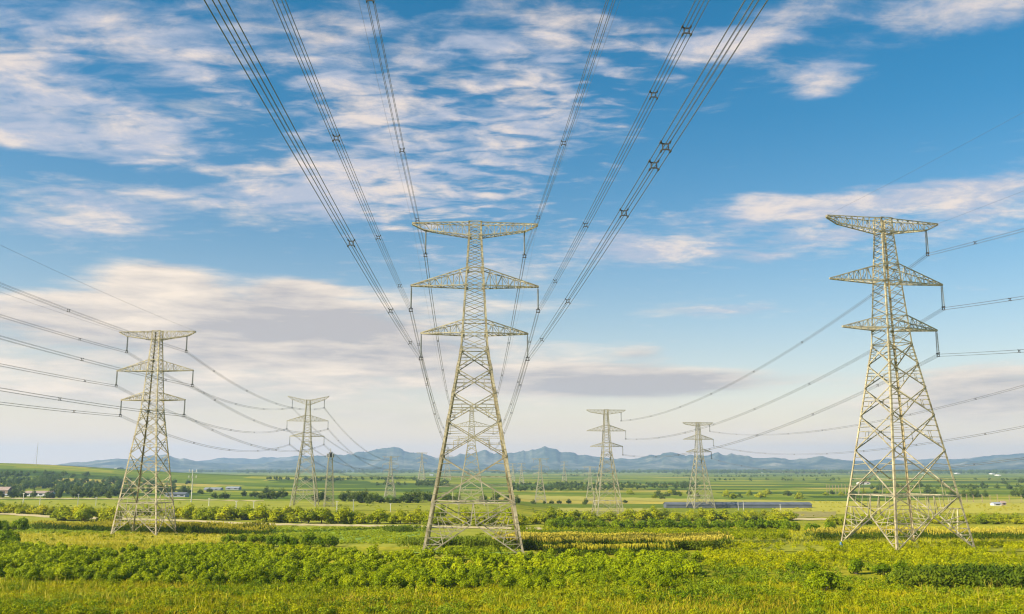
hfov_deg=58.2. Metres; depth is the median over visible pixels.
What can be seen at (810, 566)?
shrub
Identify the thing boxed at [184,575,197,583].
shrub
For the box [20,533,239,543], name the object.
field
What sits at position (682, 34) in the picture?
conductor bundle
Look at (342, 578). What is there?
shrub
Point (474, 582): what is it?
shrub
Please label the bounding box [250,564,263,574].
shrub
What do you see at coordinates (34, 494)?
tree
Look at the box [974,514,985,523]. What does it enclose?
bush
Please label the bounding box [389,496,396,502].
tree
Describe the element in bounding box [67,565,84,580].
shrub
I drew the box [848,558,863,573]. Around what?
shrub
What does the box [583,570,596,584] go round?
shrub
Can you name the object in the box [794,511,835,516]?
field
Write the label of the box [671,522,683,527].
shrub
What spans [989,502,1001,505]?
hut
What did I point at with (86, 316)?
conductor bundle
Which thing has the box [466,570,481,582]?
shrub
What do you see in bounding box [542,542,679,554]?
corn
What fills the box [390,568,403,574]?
shrub
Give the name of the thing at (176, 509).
tree
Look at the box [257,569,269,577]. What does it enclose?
shrub
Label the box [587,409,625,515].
power pylon
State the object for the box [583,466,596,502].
power pylon
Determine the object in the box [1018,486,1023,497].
tree
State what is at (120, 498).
path
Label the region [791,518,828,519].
path
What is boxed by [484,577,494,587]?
shrub
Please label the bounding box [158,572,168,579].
shrub
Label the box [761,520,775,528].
shrub
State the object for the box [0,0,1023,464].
sky
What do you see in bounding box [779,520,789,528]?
shrub
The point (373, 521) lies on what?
tree
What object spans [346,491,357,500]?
tree
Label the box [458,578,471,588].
shrub
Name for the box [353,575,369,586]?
shrub
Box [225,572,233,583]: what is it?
shrub
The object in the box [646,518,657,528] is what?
shrub
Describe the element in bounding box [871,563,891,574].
shrub
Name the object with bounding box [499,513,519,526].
tree
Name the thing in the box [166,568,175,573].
shrub
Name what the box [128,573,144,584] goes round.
shrub
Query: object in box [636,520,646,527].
shrub
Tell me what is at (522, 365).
conductor bundle
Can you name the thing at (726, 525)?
shrub
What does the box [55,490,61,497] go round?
tree
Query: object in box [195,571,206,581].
shrub
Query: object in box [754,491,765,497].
tree
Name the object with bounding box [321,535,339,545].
shrub
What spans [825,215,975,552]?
power pylon
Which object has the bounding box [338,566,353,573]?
shrub
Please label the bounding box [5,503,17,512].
tree
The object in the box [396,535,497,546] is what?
corn
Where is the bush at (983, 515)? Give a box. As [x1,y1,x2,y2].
[973,511,988,518]
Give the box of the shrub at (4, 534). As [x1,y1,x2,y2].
[0,529,20,541]
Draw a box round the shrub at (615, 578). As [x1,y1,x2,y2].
[611,574,622,580]
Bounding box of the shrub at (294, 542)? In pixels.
[286,537,298,545]
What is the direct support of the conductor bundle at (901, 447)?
attached to the power pylon at (702, 450)
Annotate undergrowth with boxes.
[699,539,1023,571]
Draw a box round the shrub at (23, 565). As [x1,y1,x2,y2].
[18,564,37,577]
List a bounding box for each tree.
[0,502,13,512]
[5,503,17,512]
[7,488,18,497]
[15,504,31,513]
[25,504,35,513]
[30,489,37,497]
[32,504,52,514]
[45,504,56,514]
[46,489,55,497]
[49,505,72,518]
[51,503,66,520]
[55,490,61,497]
[65,506,86,520]
[66,503,92,515]
[70,488,79,497]
[72,504,97,520]
[79,490,85,497]
[85,489,93,497]
[92,492,101,497]
[95,505,113,518]
[97,506,122,520]
[99,487,108,494]
[104,491,111,497]
[109,487,118,495]
[128,488,136,495]
[141,504,153,514]
[167,506,180,518]
[175,506,187,518]
[179,503,195,516]
[188,507,199,518]
[193,505,206,519]
[197,507,215,519]
[211,492,217,497]
[215,504,235,519]
[218,491,229,498]
[228,507,244,519]
[234,505,254,519]
[240,502,253,512]
[247,502,271,519]
[249,490,259,496]
[256,491,267,498]
[260,510,274,521]
[262,486,270,492]
[265,489,279,498]
[269,507,286,522]
[275,511,288,522]
[276,487,288,497]
[280,505,294,514]
[283,512,296,522]
[291,505,304,515]
[294,508,310,522]
[298,508,318,522]
[307,506,333,523]
[311,492,323,501]
[319,512,332,522]
[326,507,346,523]
[334,506,354,523]
[337,491,346,500]
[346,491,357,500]
[349,512,365,523]
[351,512,366,523]
[353,491,364,502]
[362,488,368,497]
[364,493,376,503]
[365,512,379,523]
[366,509,390,523]
[372,492,379,501]
[378,496,384,502]
[387,514,399,523]
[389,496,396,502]
[392,511,409,523]
[399,491,412,502]
[403,490,419,502]
[404,512,420,523]
[410,508,421,514]
[412,511,424,523]
[417,491,428,501]
[418,512,428,520]
[422,514,442,524]
[426,492,432,500]
[434,505,446,516]
[441,493,451,499]
[441,515,449,524]
[444,516,459,524]
[451,492,462,499]
[455,510,471,525]
[459,507,473,514]
[470,518,485,525]
[472,509,497,525]
[489,508,500,517]
[490,493,500,499]
[490,516,506,525]
[498,506,518,518]
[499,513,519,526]
[513,516,529,525]
[514,495,520,502]
[519,512,527,520]
[527,511,544,523]
[541,506,556,518]
[542,514,550,523]
[556,510,567,519]
[565,509,579,519]
[573,509,580,517]
[578,510,591,519]
[583,510,599,521]
[601,511,618,520]
[615,512,629,520]
[621,508,639,519]
[635,508,653,520]
[650,509,663,519]
[656,509,665,520]
[662,508,670,516]
[668,509,681,520]
[668,512,679,520]
[685,509,694,515]
[687,514,696,520]
[695,507,707,519]
[703,508,719,520]
[715,511,723,519]
[719,510,730,519]
[726,510,746,520]
[729,492,736,498]
[743,509,754,519]
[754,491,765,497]
[754,512,763,520]
[760,509,766,515]
[765,508,781,519]
[766,511,786,520]
[781,509,795,519]
[794,491,803,498]
[876,483,881,489]
[923,486,931,493]
[960,489,965,496]
[966,486,977,497]
[1010,488,1018,495]
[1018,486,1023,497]
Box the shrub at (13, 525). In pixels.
[9,520,22,529]
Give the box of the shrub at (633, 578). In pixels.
[628,575,644,583]
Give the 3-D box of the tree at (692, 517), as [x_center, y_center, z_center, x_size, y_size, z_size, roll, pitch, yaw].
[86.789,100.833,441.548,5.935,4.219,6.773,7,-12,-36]
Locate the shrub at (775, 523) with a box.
[770,520,780,528]
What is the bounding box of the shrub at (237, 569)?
[231,563,243,573]
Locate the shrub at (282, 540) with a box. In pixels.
[271,533,292,546]
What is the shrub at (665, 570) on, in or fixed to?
on the ground at (809, 488)
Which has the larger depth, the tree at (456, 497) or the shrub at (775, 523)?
the tree at (456, 497)
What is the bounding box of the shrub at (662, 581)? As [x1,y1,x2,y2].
[656,575,674,588]
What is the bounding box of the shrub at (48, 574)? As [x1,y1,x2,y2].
[36,569,54,581]
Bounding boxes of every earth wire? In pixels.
[1,245,171,321]
[359,4,412,222]
[539,4,618,219]
[828,114,1019,214]
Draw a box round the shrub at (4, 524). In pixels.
[0,520,10,529]
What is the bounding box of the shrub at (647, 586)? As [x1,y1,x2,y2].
[642,583,651,589]
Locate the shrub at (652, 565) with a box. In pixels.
[645,562,657,572]
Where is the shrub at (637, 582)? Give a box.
[628,580,640,586]
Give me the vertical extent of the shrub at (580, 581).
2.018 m
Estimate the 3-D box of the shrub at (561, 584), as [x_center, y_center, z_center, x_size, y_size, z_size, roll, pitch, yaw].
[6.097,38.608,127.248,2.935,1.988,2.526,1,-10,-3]
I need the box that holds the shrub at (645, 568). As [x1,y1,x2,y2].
[641,564,649,572]
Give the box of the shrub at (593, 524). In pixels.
[587,521,597,528]
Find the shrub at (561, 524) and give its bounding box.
[556,521,567,527]
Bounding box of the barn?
[0,487,11,493]
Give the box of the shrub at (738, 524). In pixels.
[735,521,744,527]
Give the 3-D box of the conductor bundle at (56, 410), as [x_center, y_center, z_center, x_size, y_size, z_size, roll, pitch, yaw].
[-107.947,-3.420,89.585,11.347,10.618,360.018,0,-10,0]
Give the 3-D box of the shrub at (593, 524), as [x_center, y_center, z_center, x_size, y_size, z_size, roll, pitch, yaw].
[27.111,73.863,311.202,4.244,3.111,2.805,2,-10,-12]
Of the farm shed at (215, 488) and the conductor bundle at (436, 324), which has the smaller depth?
the conductor bundle at (436, 324)
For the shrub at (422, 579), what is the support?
on the ground at (809, 488)
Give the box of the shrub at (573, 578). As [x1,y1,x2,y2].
[569,575,577,582]
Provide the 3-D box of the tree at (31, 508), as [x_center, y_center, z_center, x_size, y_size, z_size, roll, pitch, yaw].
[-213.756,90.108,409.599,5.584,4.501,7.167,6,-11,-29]
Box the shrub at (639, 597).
[632,593,648,603]
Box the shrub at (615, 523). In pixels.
[610,519,619,527]
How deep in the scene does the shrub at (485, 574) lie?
137.68 m
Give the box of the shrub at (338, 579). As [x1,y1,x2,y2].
[332,573,340,580]
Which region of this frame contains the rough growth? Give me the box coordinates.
[14,531,506,549]
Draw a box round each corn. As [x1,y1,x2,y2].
[28,518,276,534]
[381,524,426,531]
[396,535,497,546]
[488,531,735,549]
[522,528,606,532]
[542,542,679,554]
[804,526,1023,539]
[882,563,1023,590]
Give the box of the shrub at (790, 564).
[785,561,799,572]
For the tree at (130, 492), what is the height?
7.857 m
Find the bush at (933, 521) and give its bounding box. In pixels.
[931,516,940,523]
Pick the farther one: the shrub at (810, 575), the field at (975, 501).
the field at (975, 501)
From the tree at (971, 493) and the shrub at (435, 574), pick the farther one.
the tree at (971, 493)
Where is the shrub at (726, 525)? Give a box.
[724,522,733,527]
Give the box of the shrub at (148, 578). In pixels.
[141,574,159,584]
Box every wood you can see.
[0,471,190,492]
[191,468,1023,473]
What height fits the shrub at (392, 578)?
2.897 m
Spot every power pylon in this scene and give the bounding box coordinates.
[110,330,195,535]
[286,396,328,506]
[382,456,398,496]
[409,220,539,553]
[416,452,427,480]
[443,452,451,479]
[450,407,492,505]
[509,463,515,480]
[517,463,525,483]
[531,458,548,502]
[560,462,567,480]
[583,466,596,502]
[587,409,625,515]
[683,422,715,508]
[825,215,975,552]
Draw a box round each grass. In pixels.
[0,575,1023,613]
[98,582,801,613]
[721,525,1023,545]
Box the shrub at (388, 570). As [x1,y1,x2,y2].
[380,565,394,574]
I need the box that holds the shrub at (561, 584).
[547,579,565,589]
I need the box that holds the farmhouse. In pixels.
[25,491,55,495]
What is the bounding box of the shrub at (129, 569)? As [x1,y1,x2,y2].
[120,564,134,575]
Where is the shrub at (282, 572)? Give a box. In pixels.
[277,569,286,577]
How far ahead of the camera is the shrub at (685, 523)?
315.69 m
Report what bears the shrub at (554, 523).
on the ground at (809, 488)
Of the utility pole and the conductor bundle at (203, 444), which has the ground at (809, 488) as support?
the utility pole
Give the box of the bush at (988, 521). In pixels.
[984,515,994,523]
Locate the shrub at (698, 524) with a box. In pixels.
[695,521,705,528]
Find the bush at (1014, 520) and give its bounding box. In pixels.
[1011,517,1021,523]
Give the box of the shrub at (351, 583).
[342,575,358,588]
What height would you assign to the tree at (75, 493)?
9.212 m
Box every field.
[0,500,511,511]
[0,515,559,557]
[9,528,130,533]
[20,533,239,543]
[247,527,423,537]
[337,533,419,542]
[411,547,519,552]
[423,531,787,542]
[514,495,807,501]
[559,508,661,511]
[736,533,1023,551]
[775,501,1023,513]
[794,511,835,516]
[810,525,1022,533]
[897,499,1023,503]
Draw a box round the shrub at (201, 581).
[197,577,208,585]
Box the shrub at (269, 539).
[265,535,276,545]
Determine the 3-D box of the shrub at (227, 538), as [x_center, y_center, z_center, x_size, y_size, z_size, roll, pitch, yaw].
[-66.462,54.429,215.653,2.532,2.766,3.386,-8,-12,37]
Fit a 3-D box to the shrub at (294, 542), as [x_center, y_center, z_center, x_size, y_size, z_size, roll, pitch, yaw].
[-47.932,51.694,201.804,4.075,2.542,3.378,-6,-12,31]
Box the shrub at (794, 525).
[787,521,800,530]
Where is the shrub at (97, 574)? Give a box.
[92,570,107,580]
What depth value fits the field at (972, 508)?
642.67 m
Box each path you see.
[0,498,263,500]
[0,513,541,528]
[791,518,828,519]
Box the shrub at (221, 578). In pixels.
[212,571,225,584]
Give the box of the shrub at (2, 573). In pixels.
[0,564,6,577]
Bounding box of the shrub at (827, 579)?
[805,566,841,591]
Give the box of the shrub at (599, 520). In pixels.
[594,518,604,526]
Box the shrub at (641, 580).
[630,577,645,584]
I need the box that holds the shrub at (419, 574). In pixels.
[408,569,431,581]
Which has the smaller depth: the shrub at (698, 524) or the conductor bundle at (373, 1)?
the conductor bundle at (373, 1)
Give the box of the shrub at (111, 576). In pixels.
[105,569,120,581]
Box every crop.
[511,525,791,539]
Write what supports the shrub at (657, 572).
on the ground at (809, 488)
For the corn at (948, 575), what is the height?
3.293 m
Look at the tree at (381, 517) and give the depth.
325.85 m
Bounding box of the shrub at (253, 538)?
[248,534,256,541]
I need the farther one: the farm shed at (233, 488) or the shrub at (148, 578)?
the farm shed at (233, 488)
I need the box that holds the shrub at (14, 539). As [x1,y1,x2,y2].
[5,535,19,543]
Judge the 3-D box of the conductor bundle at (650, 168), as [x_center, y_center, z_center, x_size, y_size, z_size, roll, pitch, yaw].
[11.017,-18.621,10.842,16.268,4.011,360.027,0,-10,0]
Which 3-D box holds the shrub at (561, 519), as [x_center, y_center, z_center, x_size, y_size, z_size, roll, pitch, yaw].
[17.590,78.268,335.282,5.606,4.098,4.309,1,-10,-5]
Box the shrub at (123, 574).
[115,570,131,579]
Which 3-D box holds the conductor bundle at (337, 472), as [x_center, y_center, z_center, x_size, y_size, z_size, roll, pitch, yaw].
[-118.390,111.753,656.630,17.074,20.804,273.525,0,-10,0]
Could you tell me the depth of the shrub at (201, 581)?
131.21 m
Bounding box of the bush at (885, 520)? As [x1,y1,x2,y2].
[878,513,892,524]
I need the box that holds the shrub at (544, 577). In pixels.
[533,574,550,584]
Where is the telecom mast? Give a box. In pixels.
[323,449,333,506]
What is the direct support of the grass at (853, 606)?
on the ground at (809, 488)
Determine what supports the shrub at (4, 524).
on the ground at (809, 488)
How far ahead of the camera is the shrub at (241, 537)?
217.93 m
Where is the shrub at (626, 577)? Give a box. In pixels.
[622,574,629,580]
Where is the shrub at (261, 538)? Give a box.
[255,534,265,541]
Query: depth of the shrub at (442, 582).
128.22 m
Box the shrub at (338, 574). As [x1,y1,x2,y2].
[331,569,351,580]
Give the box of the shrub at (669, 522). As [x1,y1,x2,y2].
[663,517,673,527]
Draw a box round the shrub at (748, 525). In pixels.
[743,522,753,528]
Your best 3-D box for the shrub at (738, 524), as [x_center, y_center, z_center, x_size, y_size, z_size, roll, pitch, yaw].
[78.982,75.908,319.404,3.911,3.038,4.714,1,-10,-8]
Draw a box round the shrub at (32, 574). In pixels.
[25,566,43,580]
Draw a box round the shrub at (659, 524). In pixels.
[654,520,667,527]
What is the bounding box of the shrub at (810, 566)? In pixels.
[802,562,820,573]
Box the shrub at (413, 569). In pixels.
[410,567,424,575]
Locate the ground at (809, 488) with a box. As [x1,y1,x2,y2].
[0,463,1023,613]
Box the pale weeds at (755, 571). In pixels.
[680,558,1023,599]
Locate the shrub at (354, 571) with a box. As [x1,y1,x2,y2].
[352,566,368,572]
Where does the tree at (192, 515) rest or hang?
on the ground at (809, 488)
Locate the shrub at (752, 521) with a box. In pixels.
[746,518,759,528]
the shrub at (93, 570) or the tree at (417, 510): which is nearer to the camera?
the shrub at (93, 570)
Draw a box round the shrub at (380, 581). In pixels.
[370,573,387,586]
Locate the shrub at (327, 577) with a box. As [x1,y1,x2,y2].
[317,571,335,585]
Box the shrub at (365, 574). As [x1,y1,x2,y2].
[352,570,371,578]
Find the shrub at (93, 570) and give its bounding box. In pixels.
[88,568,96,574]
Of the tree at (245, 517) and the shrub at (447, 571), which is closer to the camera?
the shrub at (447, 571)
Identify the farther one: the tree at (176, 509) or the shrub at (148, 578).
the tree at (176, 509)
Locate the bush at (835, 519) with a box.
[825,515,841,522]
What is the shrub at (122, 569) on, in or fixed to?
on the ground at (809, 488)
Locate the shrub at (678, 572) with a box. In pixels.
[672,568,687,578]
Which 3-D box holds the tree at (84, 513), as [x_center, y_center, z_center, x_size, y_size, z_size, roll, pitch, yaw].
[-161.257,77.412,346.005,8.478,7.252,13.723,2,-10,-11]
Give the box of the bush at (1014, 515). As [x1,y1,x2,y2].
[1009,512,1021,518]
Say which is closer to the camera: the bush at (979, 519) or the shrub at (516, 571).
the shrub at (516, 571)
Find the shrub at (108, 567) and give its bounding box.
[101,560,120,576]
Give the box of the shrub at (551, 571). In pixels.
[549,568,558,575]
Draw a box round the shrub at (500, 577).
[493,573,505,584]
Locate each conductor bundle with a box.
[0,283,184,351]
[0,335,190,385]
[0,363,114,386]
[0,388,184,415]
[0,402,120,416]
[1,314,126,352]
[116,385,286,432]
[121,415,288,451]
[126,351,290,409]
[186,351,323,409]
[186,415,323,451]
[192,385,320,432]
[204,0,420,358]
[272,0,409,311]
[288,429,380,469]
[296,449,382,476]
[328,413,387,460]
[334,435,393,469]
[366,0,426,255]
[410,312,449,433]
[420,359,452,449]
[424,255,453,415]
[490,258,525,413]
[490,358,528,450]
[497,313,538,432]
[523,0,614,256]
[526,0,767,358]
[537,0,708,310]
[623,354,938,456]
[625,309,943,439]
[629,254,927,420]
[713,385,1023,434]
[715,457,1023,473]
[718,426,1022,454]
[927,228,1023,255]
[943,296,1023,309]
[949,349,1023,355]
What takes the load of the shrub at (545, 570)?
on the ground at (809, 488)
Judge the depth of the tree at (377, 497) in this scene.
597.30 m
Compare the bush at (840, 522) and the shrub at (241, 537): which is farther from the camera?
the bush at (840, 522)
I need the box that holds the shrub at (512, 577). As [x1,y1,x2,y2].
[507,573,516,583]
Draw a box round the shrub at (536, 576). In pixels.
[530,575,538,582]
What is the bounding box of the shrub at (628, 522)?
[621,519,633,527]
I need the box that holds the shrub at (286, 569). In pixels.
[280,565,293,571]
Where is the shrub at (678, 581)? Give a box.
[673,576,686,585]
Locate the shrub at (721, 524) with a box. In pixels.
[718,522,724,528]
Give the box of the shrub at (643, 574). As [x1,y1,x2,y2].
[632,570,649,579]
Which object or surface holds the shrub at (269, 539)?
on the ground at (809, 488)
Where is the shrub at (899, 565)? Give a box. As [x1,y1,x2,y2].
[893,561,910,571]
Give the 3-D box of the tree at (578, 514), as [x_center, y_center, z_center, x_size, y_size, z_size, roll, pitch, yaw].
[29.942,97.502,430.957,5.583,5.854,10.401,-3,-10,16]
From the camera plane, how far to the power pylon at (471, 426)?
534.25 m
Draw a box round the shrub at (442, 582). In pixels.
[436,577,451,589]
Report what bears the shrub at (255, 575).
on the ground at (809, 488)
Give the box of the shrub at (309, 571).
[305,569,315,578]
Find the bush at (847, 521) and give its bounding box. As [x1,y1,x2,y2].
[846,515,855,524]
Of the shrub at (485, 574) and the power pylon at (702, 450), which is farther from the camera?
the power pylon at (702, 450)
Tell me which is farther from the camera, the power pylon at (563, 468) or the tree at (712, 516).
the power pylon at (563, 468)
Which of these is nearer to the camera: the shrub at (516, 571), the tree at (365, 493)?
the shrub at (516, 571)
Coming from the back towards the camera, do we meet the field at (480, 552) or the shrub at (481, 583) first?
the field at (480, 552)
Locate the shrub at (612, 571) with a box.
[604,569,618,578]
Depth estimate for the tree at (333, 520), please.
327.97 m
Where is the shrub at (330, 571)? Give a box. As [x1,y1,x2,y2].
[321,568,334,576]
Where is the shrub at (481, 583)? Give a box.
[478,579,487,589]
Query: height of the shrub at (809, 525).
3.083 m
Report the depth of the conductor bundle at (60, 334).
226.76 m
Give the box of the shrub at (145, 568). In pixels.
[134,564,155,575]
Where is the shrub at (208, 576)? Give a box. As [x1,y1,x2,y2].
[205,573,215,582]
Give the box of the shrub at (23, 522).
[15,516,29,529]
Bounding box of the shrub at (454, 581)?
[436,573,458,588]
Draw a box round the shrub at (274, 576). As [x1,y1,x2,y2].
[266,570,283,582]
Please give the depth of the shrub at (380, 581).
127.88 m
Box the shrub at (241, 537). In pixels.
[235,533,246,541]
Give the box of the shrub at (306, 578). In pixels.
[294,572,313,583]
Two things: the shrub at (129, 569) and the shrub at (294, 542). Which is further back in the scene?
the shrub at (294, 542)
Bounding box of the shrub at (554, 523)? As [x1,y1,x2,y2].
[547,518,560,526]
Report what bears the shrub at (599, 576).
on the ground at (809, 488)
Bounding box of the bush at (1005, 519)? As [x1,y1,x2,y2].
[1001,513,1010,522]
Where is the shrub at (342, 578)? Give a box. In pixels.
[336,573,350,584]
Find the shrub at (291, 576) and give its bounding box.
[282,570,299,583]
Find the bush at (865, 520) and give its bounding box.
[857,513,867,524]
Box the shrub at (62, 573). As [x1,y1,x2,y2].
[52,565,72,580]
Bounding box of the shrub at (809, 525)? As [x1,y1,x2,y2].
[804,522,815,530]
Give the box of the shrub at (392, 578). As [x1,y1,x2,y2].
[384,572,404,587]
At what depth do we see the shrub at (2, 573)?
139.97 m
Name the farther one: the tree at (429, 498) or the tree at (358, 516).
the tree at (429, 498)
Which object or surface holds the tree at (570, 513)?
on the ground at (809, 488)
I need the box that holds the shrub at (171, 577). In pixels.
[164,571,181,584]
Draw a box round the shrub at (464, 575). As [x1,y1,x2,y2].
[455,570,469,579]
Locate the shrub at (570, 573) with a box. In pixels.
[563,571,574,577]
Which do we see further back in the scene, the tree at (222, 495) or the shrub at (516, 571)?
the tree at (222, 495)
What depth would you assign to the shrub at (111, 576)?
134.33 m
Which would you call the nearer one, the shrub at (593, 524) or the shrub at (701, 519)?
the shrub at (593, 524)
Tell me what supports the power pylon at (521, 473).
on the ground at (809, 488)
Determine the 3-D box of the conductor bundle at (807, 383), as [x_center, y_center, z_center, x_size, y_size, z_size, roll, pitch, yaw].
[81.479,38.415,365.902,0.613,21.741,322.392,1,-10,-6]
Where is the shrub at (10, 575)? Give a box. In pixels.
[4,568,16,578]
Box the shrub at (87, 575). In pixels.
[80,569,93,580]
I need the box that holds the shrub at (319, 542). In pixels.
[312,537,325,546]
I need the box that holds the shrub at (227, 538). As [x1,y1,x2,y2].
[220,533,236,543]
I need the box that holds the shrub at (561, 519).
[554,516,567,522]
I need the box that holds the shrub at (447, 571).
[440,568,454,575]
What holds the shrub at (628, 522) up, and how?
on the ground at (809, 488)
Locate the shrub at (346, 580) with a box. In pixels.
[339,575,354,587]
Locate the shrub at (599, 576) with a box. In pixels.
[594,572,607,580]
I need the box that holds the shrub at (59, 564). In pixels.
[51,562,65,569]
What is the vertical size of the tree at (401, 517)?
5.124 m
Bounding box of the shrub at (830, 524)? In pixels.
[824,521,836,528]
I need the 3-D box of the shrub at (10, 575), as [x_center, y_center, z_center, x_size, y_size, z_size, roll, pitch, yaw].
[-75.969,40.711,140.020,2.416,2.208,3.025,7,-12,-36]
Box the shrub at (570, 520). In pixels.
[567,516,574,526]
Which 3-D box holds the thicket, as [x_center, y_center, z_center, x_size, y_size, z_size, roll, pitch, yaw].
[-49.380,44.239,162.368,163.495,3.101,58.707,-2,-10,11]
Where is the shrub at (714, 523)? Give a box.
[708,521,719,527]
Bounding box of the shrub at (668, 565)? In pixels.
[663,563,674,570]
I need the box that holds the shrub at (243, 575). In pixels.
[228,566,254,585]
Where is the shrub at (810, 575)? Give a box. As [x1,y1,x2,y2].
[805,571,821,585]
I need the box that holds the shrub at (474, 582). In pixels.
[469,575,478,588]
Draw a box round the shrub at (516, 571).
[509,565,528,575]
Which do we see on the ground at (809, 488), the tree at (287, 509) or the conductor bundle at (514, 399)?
the tree at (287, 509)
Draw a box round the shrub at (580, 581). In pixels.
[571,578,589,587]
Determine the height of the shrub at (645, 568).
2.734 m
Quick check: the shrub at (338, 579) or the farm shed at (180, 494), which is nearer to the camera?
the shrub at (338, 579)
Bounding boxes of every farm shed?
[165,492,188,496]
[204,487,222,489]
[225,487,241,489]
[663,502,811,507]
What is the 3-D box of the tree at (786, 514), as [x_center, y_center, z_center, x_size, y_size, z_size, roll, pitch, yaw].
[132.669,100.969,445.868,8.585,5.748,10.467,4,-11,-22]
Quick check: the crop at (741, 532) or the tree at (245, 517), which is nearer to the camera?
the crop at (741, 532)
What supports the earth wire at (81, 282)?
attached to the power pylon at (156, 429)
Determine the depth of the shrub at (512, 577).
132.13 m
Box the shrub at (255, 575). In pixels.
[246,569,259,583]
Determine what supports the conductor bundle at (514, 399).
hanging from the power pylon at (511, 498)
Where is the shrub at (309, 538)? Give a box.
[299,532,316,546]
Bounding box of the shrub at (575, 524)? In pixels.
[570,520,586,527]
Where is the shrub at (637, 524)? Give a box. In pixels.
[633,522,645,528]
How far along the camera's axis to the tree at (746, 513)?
442.55 m
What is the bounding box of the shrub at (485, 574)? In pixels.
[476,568,491,577]
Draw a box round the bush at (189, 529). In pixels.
[184,526,196,533]
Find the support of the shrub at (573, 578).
on the ground at (809, 488)
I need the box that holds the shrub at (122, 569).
[109,567,129,574]
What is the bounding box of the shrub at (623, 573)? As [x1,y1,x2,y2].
[619,570,630,578]
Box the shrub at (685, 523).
[680,520,690,527]
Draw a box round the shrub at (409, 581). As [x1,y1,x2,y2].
[402,577,414,587]
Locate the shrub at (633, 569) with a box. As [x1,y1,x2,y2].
[628,566,641,576]
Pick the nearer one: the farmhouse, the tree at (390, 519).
the tree at (390, 519)
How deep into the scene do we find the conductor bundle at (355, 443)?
620.87 m
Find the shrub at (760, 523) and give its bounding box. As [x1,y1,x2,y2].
[754,518,769,528]
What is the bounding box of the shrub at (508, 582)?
[498,577,517,587]
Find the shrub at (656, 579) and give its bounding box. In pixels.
[652,575,662,583]
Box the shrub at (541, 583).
[534,577,546,588]
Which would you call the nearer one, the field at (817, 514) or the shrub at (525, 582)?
the shrub at (525, 582)
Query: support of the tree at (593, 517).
on the ground at (809, 488)
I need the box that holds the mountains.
[45,446,1023,472]
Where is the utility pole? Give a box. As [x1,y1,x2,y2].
[189,469,196,501]
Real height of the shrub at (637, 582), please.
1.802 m
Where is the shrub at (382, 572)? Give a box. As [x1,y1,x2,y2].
[371,571,385,580]
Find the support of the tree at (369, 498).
on the ground at (809, 488)
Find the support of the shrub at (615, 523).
on the ground at (809, 488)
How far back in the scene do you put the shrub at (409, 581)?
128.21 m
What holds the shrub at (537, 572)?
on the ground at (809, 488)
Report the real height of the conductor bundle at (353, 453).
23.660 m
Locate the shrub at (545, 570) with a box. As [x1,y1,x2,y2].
[539,567,549,574]
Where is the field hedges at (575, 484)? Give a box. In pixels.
[0,469,1023,490]
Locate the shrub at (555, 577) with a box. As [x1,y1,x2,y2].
[551,575,565,582]
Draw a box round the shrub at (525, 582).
[519,575,533,590]
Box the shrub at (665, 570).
[662,566,678,579]
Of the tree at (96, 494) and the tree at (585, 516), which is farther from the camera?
the tree at (96, 494)
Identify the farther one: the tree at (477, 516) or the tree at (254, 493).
the tree at (254, 493)
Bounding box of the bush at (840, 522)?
[836,517,846,524]
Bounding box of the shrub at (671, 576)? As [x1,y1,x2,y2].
[664,570,674,580]
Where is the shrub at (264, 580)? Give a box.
[255,575,269,585]
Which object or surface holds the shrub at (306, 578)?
on the ground at (809, 488)
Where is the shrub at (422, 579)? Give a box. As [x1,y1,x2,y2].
[414,575,432,587]
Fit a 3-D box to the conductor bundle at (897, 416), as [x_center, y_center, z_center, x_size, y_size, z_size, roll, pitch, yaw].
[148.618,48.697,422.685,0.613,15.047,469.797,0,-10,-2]
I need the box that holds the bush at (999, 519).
[994,513,1003,523]
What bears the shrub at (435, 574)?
on the ground at (809, 488)
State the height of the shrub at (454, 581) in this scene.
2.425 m
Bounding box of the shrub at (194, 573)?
[187,572,200,579]
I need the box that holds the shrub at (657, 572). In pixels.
[647,566,664,578]
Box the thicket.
[0,540,703,577]
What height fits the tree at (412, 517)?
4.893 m
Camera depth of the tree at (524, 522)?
318.14 m
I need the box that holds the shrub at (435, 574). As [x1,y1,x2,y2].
[427,569,442,582]
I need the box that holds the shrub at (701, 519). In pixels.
[696,517,707,524]
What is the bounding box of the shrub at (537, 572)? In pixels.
[531,569,543,577]
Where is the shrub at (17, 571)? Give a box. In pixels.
[14,566,29,579]
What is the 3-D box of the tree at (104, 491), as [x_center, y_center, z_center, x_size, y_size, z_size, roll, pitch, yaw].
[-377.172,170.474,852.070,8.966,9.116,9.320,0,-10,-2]

